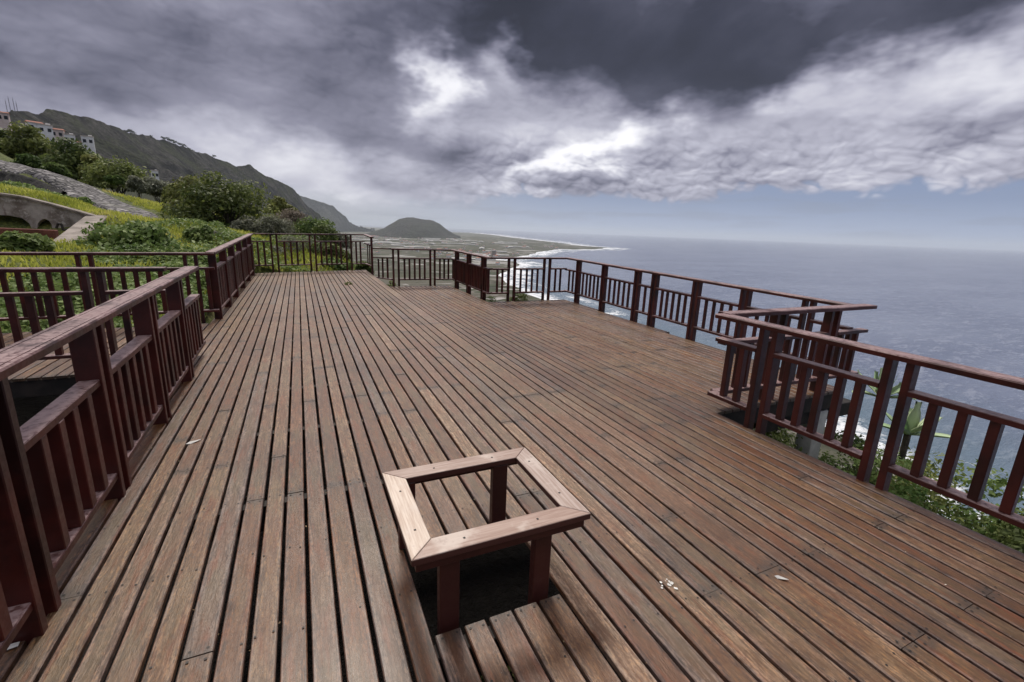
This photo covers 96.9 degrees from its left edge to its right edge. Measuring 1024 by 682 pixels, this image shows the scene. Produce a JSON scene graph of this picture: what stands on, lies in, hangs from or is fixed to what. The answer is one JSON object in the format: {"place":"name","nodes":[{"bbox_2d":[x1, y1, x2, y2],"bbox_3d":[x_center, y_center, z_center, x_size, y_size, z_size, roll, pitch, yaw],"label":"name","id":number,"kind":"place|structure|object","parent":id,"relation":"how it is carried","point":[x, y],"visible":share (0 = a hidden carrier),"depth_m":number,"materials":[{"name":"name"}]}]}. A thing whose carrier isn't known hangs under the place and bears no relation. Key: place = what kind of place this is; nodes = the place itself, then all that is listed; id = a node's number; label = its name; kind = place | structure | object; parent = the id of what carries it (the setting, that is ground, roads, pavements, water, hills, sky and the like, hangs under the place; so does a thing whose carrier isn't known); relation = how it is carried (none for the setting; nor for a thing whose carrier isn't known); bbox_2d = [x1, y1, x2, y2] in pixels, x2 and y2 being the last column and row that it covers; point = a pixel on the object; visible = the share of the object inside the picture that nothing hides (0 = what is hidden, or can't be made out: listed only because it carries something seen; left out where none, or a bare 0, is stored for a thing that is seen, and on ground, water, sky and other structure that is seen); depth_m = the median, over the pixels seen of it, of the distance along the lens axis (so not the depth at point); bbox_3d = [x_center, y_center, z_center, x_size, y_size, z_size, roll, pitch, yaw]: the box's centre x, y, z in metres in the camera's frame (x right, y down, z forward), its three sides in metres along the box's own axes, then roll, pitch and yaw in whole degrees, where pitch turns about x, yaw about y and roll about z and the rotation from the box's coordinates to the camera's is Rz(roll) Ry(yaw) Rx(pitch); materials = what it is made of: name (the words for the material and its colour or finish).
{"place":"outdoors","nodes":[
{"label":"outdoors","id":0,"kind":"place"},
{"bbox_2d":[0,160,157,217],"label":"path","id":1,"kind":"structure","parent":0,"point":[70,187],"depth_m":20.95,"materials":[{"name":"grey stone"}]},
{"bbox_2d":[30,147,162,201],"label":"village slope","id":2,"kind":"structure","parent":0,"point":[143,196],"depth_m":171.48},
{"bbox_2d":[0,111,11,130],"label":"house","id":3,"kind":"structure","parent":2,"relation":"on","point":[5,121],"depth_m":152.71,"materials":[{"name":"paint"}]},
{"bbox_2d":[25,120,43,127],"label":"house","id":4,"kind":"structure","parent":2,"relation":"on","point":[32,123],"depth_m":157.12,"materials":[{"name":"paint"}]},
{"bbox_2d":[36,123,54,140],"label":"house","id":5,"kind":"structure","parent":2,"relation":"on","point":[46,129],"depth_m":159.68,"materials":[{"name":"white paint"}]},
{"bbox_2d":[53,128,65,146],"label":"house","id":6,"kind":"structure","parent":2,"relation":"on","point":[57,132],"depth_m":161.76,"materials":[{"name":"paint"}]},
{"bbox_2d":[62,133,74,147],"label":"house","id":7,"kind":"structure","parent":2,"relation":"on","point":[70,135],"depth_m":163.87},
{"bbox_2d":[80,135,95,152],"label":"house","id":8,"kind":"structure","parent":2,"relation":"on","point":[88,140],"depth_m":167.29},
{"bbox_2d":[150,170,158,179],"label":"house","id":9,"kind":"structure","parent":2,"relation":"on","point":[155,172],"depth_m":181.17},
{"bbox_2d":[8,109,335,231],"bbox_3d":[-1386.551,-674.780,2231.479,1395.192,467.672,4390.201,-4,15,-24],"label":"mountain","id":10,"kind":"structure","parent":0,"point":[168,161],"depth_m":1584.89,"materials":[{"name":"green plant"}]},
{"bbox_2d":[0,152,622,681],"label":"ground","id":11,"kind":"structure","parent":0,"point":[496,582],"depth_m":3.04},
{"bbox_2d":[0,127,22,157],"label":"bush","id":12,"kind":"object","parent":11,"relation":"on","point":[2,134],"visible":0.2,"depth_m":30.15,"materials":[{"name":"green plant"}]},
{"bbox_2d":[10,153,44,168],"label":"bush","id":13,"kind":"object","parent":11,"relation":"on","point":[32,161],"visible":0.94,"depth_m":25.93,"materials":[{"name":"green plant"}]},
{"bbox_2d":[0,230,57,255],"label":"bush","id":14,"kind":"object","parent":11,"relation":"on","point":[26,242],"visible":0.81,"depth_m":9.97,"materials":[{"name":"green plant"}]},
{"bbox_2d":[0,228,58,239],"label":"wall","id":15,"kind":"structure","parent":11,"relation":"on","point":[53,234],"depth_m":13.28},
{"bbox_2d":[0,120,61,158],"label":"bush","id":16,"kind":"object","parent":11,"relation":"on","point":[31,140],"visible":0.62,"depth_m":29.82,"materials":[{"name":"green plant"}]},
{"bbox_2d":[0,171,64,192],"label":"stone wall","id":17,"kind":"structure","parent":11,"relation":"on","point":[12,177],"depth_m":20.48,"materials":[{"name":"grey stone"}]},
{"bbox_2d":[0,193,94,228],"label":"plaster wall","id":18,"kind":"structure","parent":11,"relation":"on","point":[34,213],"depth_m":14.37,"materials":[{"name":"stone"}]},
{"bbox_2d":[39,162,71,176],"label":"bush","id":19,"kind":"object","parent":11,"relation":"on","point":[56,168],"visible":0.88,"depth_m":25.09,"materials":[{"name":"green plant"}]},
{"bbox_2d":[55,222,68,230],"bbox_3d":[-14.225,-3.620,14.386,0.406,0.274,0.070,-4,15,-24],"label":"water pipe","id":20,"kind":"object","parent":11,"relation":"on","point":[60,224],"visible":0.86,"depth_m":14.34,"materials":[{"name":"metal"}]},
{"bbox_2d":[38,136,104,180],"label":"bush","id":21,"kind":"object","parent":11,"relation":"on","point":[69,159],"visible":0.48,"depth_m":28.46,"materials":[{"name":"green plant"}]},
{"bbox_2d":[54,215,106,244],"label":"cement ramp","id":22,"kind":"structure","parent":11,"relation":"on","point":[73,232],"depth_m":13.21,"materials":[{"name":"beige concrete"}]},
{"bbox_2d":[76,196,95,204],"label":"bush","id":23,"kind":"object","parent":11,"relation":"on","point":[86,199],"visible":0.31,"depth_m":19.54,"materials":[{"name":"green plant"}]},
{"bbox_2d":[76,154,104,187],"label":"bush","id":24,"kind":"object","parent":11,"relation":"on","point":[85,157],"visible":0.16,"depth_m":27.77,"materials":[{"name":"green plant"}]},
{"bbox_2d":[0,240,227,332],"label":"ground cover","id":25,"kind":"object","parent":11,"relation":"on","point":[175,261],"visible":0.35,"depth_m":9.21,"materials":[{"name":"green plant"}]},
{"bbox_2d":[103,174,126,192],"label":"bush","id":26,"kind":"object","parent":11,"relation":"on","point":[115,180],"visible":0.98,"depth_m":25.54,"materials":[{"name":"green plant"}]},
{"bbox_2d":[77,155,155,193],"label":"bush","id":27,"kind":"object","parent":11,"relation":"on","point":[118,169],"visible":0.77,"depth_m":26.72,"materials":[{"name":"green plant"}]},
{"bbox_2d":[72,218,181,250],"bbox_3d":[-10.446,-2.765,12.522,2.579,1.207,1.948,-4,15,-24],"label":"bush","id":28,"kind":"object","parent":11,"relation":"on","point":[138,231],"visible":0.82,"depth_m":12.14,"materials":[{"name":"green plant"}]},
{"bbox_2d":[125,175,148,196],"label":"bush","id":29,"kind":"object","parent":11,"relation":"on","point":[138,185],"visible":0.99,"depth_m":24.79,"materials":[{"name":"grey plant"}]},
{"bbox_2d":[143,176,169,202],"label":"bush","id":30,"kind":"object","parent":11,"relation":"on","point":[154,189],"visible":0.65,"depth_m":26.25,"materials":[{"name":"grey plant"}]},
{"bbox_2d":[160,182,184,203],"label":"bush","id":31,"kind":"object","parent":11,"relation":"on","point":[164,200],"visible":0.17,"depth_m":25.70,"materials":[{"name":"green plant"}]},
{"bbox_2d":[0,179,355,330],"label":"grass","id":32,"kind":"structure","parent":11,"relation":"on","point":[75,204],"depth_m":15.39,"materials":[{"name":"green plant"}]},
{"bbox_2d":[161,175,214,216],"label":"bush","id":33,"kind":"object","parent":11,"relation":"on","point":[176,185],"visible":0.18,"depth_m":21.30,"materials":[{"name":"green plant"}]},
{"bbox_2d":[182,224,213,245],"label":"bush","id":34,"kind":"object","parent":11,"relation":"on","point":[195,232],"visible":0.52,"depth_m":14.56,"materials":[{"name":"green plant"}]},
{"bbox_2d":[155,170,279,224],"bbox_3d":[-13.441,-6.203,20.520,4.295,2.861,4.574,12,17,34],"label":"bush","id":35,"kind":"object","parent":11,"relation":"on","point":[230,204],"visible":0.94,"depth_m":20.03,"materials":[{"name":"green plant"}]},
{"bbox_2d":[229,214,260,232],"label":"bush","id":36,"kind":"object","parent":11,"relation":"on","point":[244,224],"visible":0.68,"depth_m":19.18,"materials":[{"name":"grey plant"}]},
{"bbox_2d":[252,213,295,235],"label":"bush","id":37,"kind":"object","parent":11,"relation":"on","point":[278,223],"visible":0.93,"depth_m":19.36,"materials":[{"name":"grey plant"}]},
{"bbox_2d":[269,245,286,254],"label":"bush","id":38,"kind":"object","parent":11,"relation":"on","point":[279,249],"visible":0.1,"depth_m":17.35,"materials":[{"name":"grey plant"}]},
{"bbox_2d":[262,195,298,213],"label":"bush","id":39,"kind":"object","parent":11,"relation":"on","point":[281,203],"visible":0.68,"depth_m":26.26,"materials":[{"name":"green plant"}]},
{"bbox_2d":[274,208,310,226],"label":"bush","id":40,"kind":"object","parent":11,"relation":"on","point":[292,215],"visible":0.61,"depth_m":22.58,"materials":[{"name":"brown plant"}]},
{"bbox_2d":[272,231,319,251],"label":"bush","id":41,"kind":"object","parent":11,"relation":"on","point":[287,238],"visible":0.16,"depth_m":18.36,"materials":[{"name":"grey plant"}]},
{"bbox_2d":[286,224,312,237],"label":"bush","id":42,"kind":"object","parent":11,"relation":"on","point":[301,232],"visible":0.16,"depth_m":21.56,"materials":[{"name":"green plant"}]},
{"bbox_2d":[293,215,338,236],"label":"bush","id":43,"kind":"object","parent":11,"relation":"on","point":[309,224],"visible":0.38,"depth_m":21.06,"materials":[{"name":"green plant"}]},
{"bbox_2d":[311,223,338,243],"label":"bush","id":44,"kind":"object","parent":11,"relation":"on","point":[323,229],"visible":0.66,"depth_m":19.67,"materials":[{"name":"green plant"}]},
{"bbox_2d":[308,242,350,259],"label":"bush","id":45,"kind":"object","parent":11,"relation":"on","point":[328,249],"visible":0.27,"depth_m":17.97,"materials":[{"name":"green plant"}]},
{"bbox_2d":[320,257,354,270],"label":"bush","id":46,"kind":"object","parent":11,"relation":"on","point":[342,267],"visible":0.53,"depth_m":16.96,"materials":[{"name":"green plant"}]},
{"bbox_2d":[331,230,353,249],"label":"bush","id":47,"kind":"object","parent":11,"relation":"on","point":[341,237],"visible":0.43,"depth_m":20.96,"materials":[{"name":"green plant"}]},
{"bbox_2d":[354,261,374,273],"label":"bush","id":48,"kind":"object","parent":11,"relation":"on","point":[362,267],"visible":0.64,"depth_m":17.16,"materials":[{"name":"green plant"}]},
{"bbox_2d":[505,293,529,300],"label":"weed","id":49,"kind":"object","parent":11,"relation":"on","point":[522,296],"visible":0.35,"depth_m":10.80,"materials":[{"name":"green plant"}]},
{"bbox_2d":[753,426,806,453],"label":"shrub","id":50,"kind":"object","parent":11,"relation":"on","point":[800,449],"visible":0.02,"depth_m":5.56,"materials":[{"name":"green plant"}]},
{"bbox_2d":[765,427,796,448],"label":"shrub","id":51,"kind":"object","parent":11,"relation":"on","point":[781,436],"visible":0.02,"depth_m":4.76,"materials":[{"name":"green plant"}]},
{"bbox_2d":[754,398,850,458],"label":"concrete pillar","id":52,"kind":"structure","parent":11,"relation":"on","point":[810,447],"depth_m":5.16,"materials":[{"name":"grey concrete"}]},
{"bbox_2d":[0,270,1023,681],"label":"timber deck","id":53,"kind":"structure","parent":52,"relation":"on","point":[630,434],"depth_m":2.55,"materials":[{"name":"brown wood"}]},
{"bbox_2d":[7,641,19,649],"bbox_3d":[-1.886,1.151,1.711,0.042,0.012,0.028,-8,17,-35],"label":"paper scrap","id":54,"kind":"object","parent":53,"relation":"on","point":[13,645],"visible":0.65,"depth_m":1.71,"materials":[{"name":"white paper"}]},
{"bbox_2d":[0,267,166,359],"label":"deck railing","id":55,"kind":"object","parent":53,"relation":"on","point":[29,299],"visible":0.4,"depth_m":4.48,"materials":[{"name":"red paint"}]},
{"bbox_2d":[0,266,205,659],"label":"deck railing","id":56,"kind":"object","parent":53,"relation":"on","point":[65,458],"visible":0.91,"depth_m":2.22,"materials":[{"name":"red paint"}]},
{"bbox_2d":[0,252,219,327],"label":"deck railing","id":57,"kind":"object","parent":53,"relation":"on","point":[35,283],"visible":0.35,"depth_m":6.52,"materials":[{"name":"red paint"}]},
{"bbox_2d":[205,233,255,319],"bbox_3d":[-6.378,-1.735,10.634,0.140,1.351,7.710,-4,15,-25],"label":"deck railing","id":58,"kind":"object","parent":53,"relation":"attached to","point":[232,273],"visible":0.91,"depth_m":8.83,"materials":[{"name":"red paint"}]},
{"bbox_2d":[249,233,364,272],"bbox_3d":[-6.635,-2.873,15.096,3.597,1.416,0.140,-9,18,-39],"label":"deck railing","id":59,"kind":"object","parent":53,"relation":"attached to","point":[285,259],"visible":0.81,"depth_m":14.99,"materials":[{"name":"red paint"}]},
{"bbox_2d":[363,234,373,274],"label":"deck railing","id":60,"kind":"object","parent":53,"relation":"attached to","point":[371,249],"visible":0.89,"depth_m":15.40,"materials":[{"name":"red paint"}]},
{"bbox_2d":[372,248,392,279],"bbox_3d":[-3.913,-2.312,13.742,0.140,1.154,3.460,-4,15,-24],"label":"deck railing","id":61,"kind":"object","parent":53,"relation":"attached to","point":[387,266],"visible":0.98,"depth_m":13.68,"materials":[{"name":"red paint"}]},
{"bbox_2d":[391,248,453,285],"bbox_3d":[-2.451,-1.953,12.537,1.720,1.160,0.140,-4,15,-24],"label":"deck railing","id":62,"kind":"object","parent":53,"relation":"attached to","point":[420,278],"visible":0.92,"depth_m":12.48,"materials":[{"name":"red paint"}]},
{"bbox_2d":[451,249,491,299],"bbox_3d":[-1.109,-1.669,11.586,0.140,1.160,3.080,-4,15,-23],"label":"deck railing","id":63,"kind":"object","parent":53,"relation":"attached to","point":[468,273],"visible":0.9,"depth_m":11.31,"materials":[{"name":"red paint"}]},
{"bbox_2d":[382,447,590,634],"bbox_3d":[-0.163,1.071,2.222,0.792,0.752,0.670,-4,15,-24],"label":"tree guard","id":64,"kind":"object","parent":53,"relation":"attached to","point":[445,554],"visible":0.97,"depth_m":1.98,"materials":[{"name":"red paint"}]},
{"bbox_2d":[485,296,498,301],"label":"weed","id":65,"kind":"object","parent":53,"relation":"attached to","point":[492,299],"visible":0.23,"depth_m":10.56,"materials":[{"name":"green plant"}]},
{"bbox_2d":[491,257,567,300],"bbox_3d":[0.421,-1.374,10.624,1.970,1.160,0.140,-4,15,-25],"label":"deck railing","id":66,"kind":"object","parent":53,"relation":"attached to","point":[526,278],"visible":0.88,"depth_m":10.55,"materials":[{"name":"red paint"}]},
{"bbox_2d":[95,311,1013,662],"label":"leaf litter","id":67,"kind":"object","parent":53,"relation":"on","point":[629,507],"visible":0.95,"depth_m":2.49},
{"bbox_2d":[660,579,677,588],"bbox_3d":[0.735,1.146,2.144,0.079,0.001,0.067,2,14,1],"label":"bird dropping","id":68,"kind":"object","parent":53,"relation":"on","point":[671,582],"visible":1,"depth_m":2.15,"materials":[{"name":"white"}]},
{"bbox_2d":[564,257,852,373],"bbox_3d":[2.538,-0.675,8.101,0.140,1.161,6.668,-3,15,-22],"label":"deck railing","id":69,"kind":"object","parent":53,"relation":"attached to","point":[745,301],"visible":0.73,"depth_m":7.48,"materials":[{"name":"red paint"}]},
{"bbox_2d":[710,304,876,399],"bbox_3d":[2.950,0.196,4.742,2.201,1.101,0.140,-4,15,-23],"label":"deck railing","id":70,"kind":"object","parent":53,"relation":"attached to","point":[827,354],"visible":0.51,"depth_m":4.75,"materials":[{"name":"red paint"}]},
{"bbox_2d":[707,313,1023,528],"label":"deck railing","id":71,"kind":"object","parent":53,"relation":"on","point":[972,498],"visible":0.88,"depth_m":3.02,"materials":[{"name":"red paint"}]},
{"bbox_2d":[818,430,920,505],"bbox_3d":[3.907,1.601,5.262,1.380,1.298,1.334,4,14,9],"label":"shrub","id":72,"kind":"object","parent":11,"relation":"on","point":[857,439],"visible":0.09,"depth_m":5.00,"materials":[{"name":"green plant"}]},
{"bbox_2d":[823,442,941,512],"bbox_3d":[3.567,1.676,4.517,1.402,1.334,1.278,-4,15,-24],"label":"shrub","id":73,"kind":"object","parent":11,"relation":"on","point":[913,492],"visible":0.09,"depth_m":4.34,"materials":[{"name":"green plant"}]},
{"bbox_2d":[852,368,915,399],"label":"agave","id":74,"kind":"object","parent":11,"relation":"on","point":[895,389],"visible":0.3,"depth_m":6.45,"materials":[{"name":"green plant"}]},
{"bbox_2d":[838,456,988,528],"bbox_3d":[4.107,1.969,4.731,1.313,1.400,1.336,1,14,-4],"label":"shrub","id":75,"kind":"object","parent":11,"relation":"on","point":[939,501],"visible":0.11,"depth_m":4.62,"materials":[{"name":"green plant"}]},
{"bbox_2d":[883,401,950,459],"bbox_3d":[4.786,1.081,5.367,0.679,0.800,0.716,-4,15,-24],"label":"agave","id":76,"kind":"object","parent":11,"relation":"on","point":[913,425],"visible":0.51,"depth_m":5.34,"materials":[{"name":"green plant"}]},
{"bbox_2d":[894,446,974,502],"bbox_3d":[5.168,2.223,5.965,1.444,1.814,1.400,-1,14,-13],"label":"shrub","id":77,"kind":"object","parent":11,"relation":"on","point":[929,465],"visible":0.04,"depth_m":5.75,"materials":[{"name":"green plant"}]},
{"bbox_2d":[901,492,978,532],"bbox_3d":[5.277,7.200,6.660,6.936,12.683,9.050,-4,15,-24],"label":"ground cover","id":78,"kind":"object","parent":11,"relation":"on","point":[947,511],"visible":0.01,"depth_m":4.39,"materials":[{"name":"green plant"}]},
{"bbox_2d":[922,459,1023,551],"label":"shrub","id":79,"kind":"object","parent":11,"relation":"on","point":[999,482],"visible":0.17,"depth_m":4.38,"materials":[{"name":"green plant"}]},
{"bbox_2d":[960,507,1023,553],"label":"shrub","id":80,"kind":"object","parent":11,"relation":"on","point":[1007,533],"visible":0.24,"depth_m":3.93,"materials":[{"name":"green plant"}]},
{"bbox_2d":[299,195,374,231],"bbox_3d":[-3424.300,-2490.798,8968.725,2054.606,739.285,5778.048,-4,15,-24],"label":"cliff","id":81,"kind":"structure","parent":0,"point":[331,213],"depth_m":7987.90,"materials":[{"name":"grey stone"}]},
{"bbox_2d":[366,217,460,238],"bbox_3d":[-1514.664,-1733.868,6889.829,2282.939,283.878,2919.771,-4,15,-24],"label":"volcanic hill","id":82,"kind":"structure","parent":0,"point":[409,227],"depth_m":6064.81,"materials":[{"name":"plant"}]},
{"bbox_2d":[480,665,516,681],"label":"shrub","id":83,"kind":"object","parent":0,"point":[508,667],"visible":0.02,"depth_m":2.24,"materials":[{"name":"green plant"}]},
{"bbox_2d":[0,0,1023,249],"label":"sky","id":84,"kind":"structure","parent":0,"point":[885,122],"materials":[{"name":"grey"}]},
{"bbox_2d":[338,226,924,502],"bbox_3d":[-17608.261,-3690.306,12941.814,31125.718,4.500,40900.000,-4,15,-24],"label":"coastal plain","id":85,"kind":"structure","parent":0,"point":[535,245],"depth_m":2393.78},
{"bbox_2d":[391,243,422,244],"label":"greenhouse","id":86,"kind":"object","parent":85,"relation":"on","point":[407,243],"visible":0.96,"depth_m":3748.16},
{"bbox_2d":[404,246,429,247],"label":"greenhouse","id":87,"kind":"object","parent":85,"relation":"on","point":[415,247],"visible":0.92,"depth_m":3215.14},
{"bbox_2d":[451,257,495,260],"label":"greenhouse","id":88,"kind":"object","parent":85,"relation":"on","point":[461,258],"visible":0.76,"depth_m":2208.17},
{"bbox_2d":[490,250,495,256],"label":"apartment tower","id":89,"kind":"structure","parent":85,"relation":"on","point":[493,252],"depth_m":2538.74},
{"bbox_2d":[354,224,1023,525],"bbox_3d":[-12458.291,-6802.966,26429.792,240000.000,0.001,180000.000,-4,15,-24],"label":"sea","id":90,"kind":"structure","parent":0,"point":[961,306],"depth_m":1362.61,"materials":[{"name":"liquid"}]},
{"bbox_2d":[775,575,788,579],"bbox_3d":[1.309,1.152,2.205,0.062,0.012,0.014,9,15,26],"label":"feather","id":91,"kind":"object","parent":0,"point":[778,577],"visible":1,"depth_m":2.21,"materials":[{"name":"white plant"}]}
]}

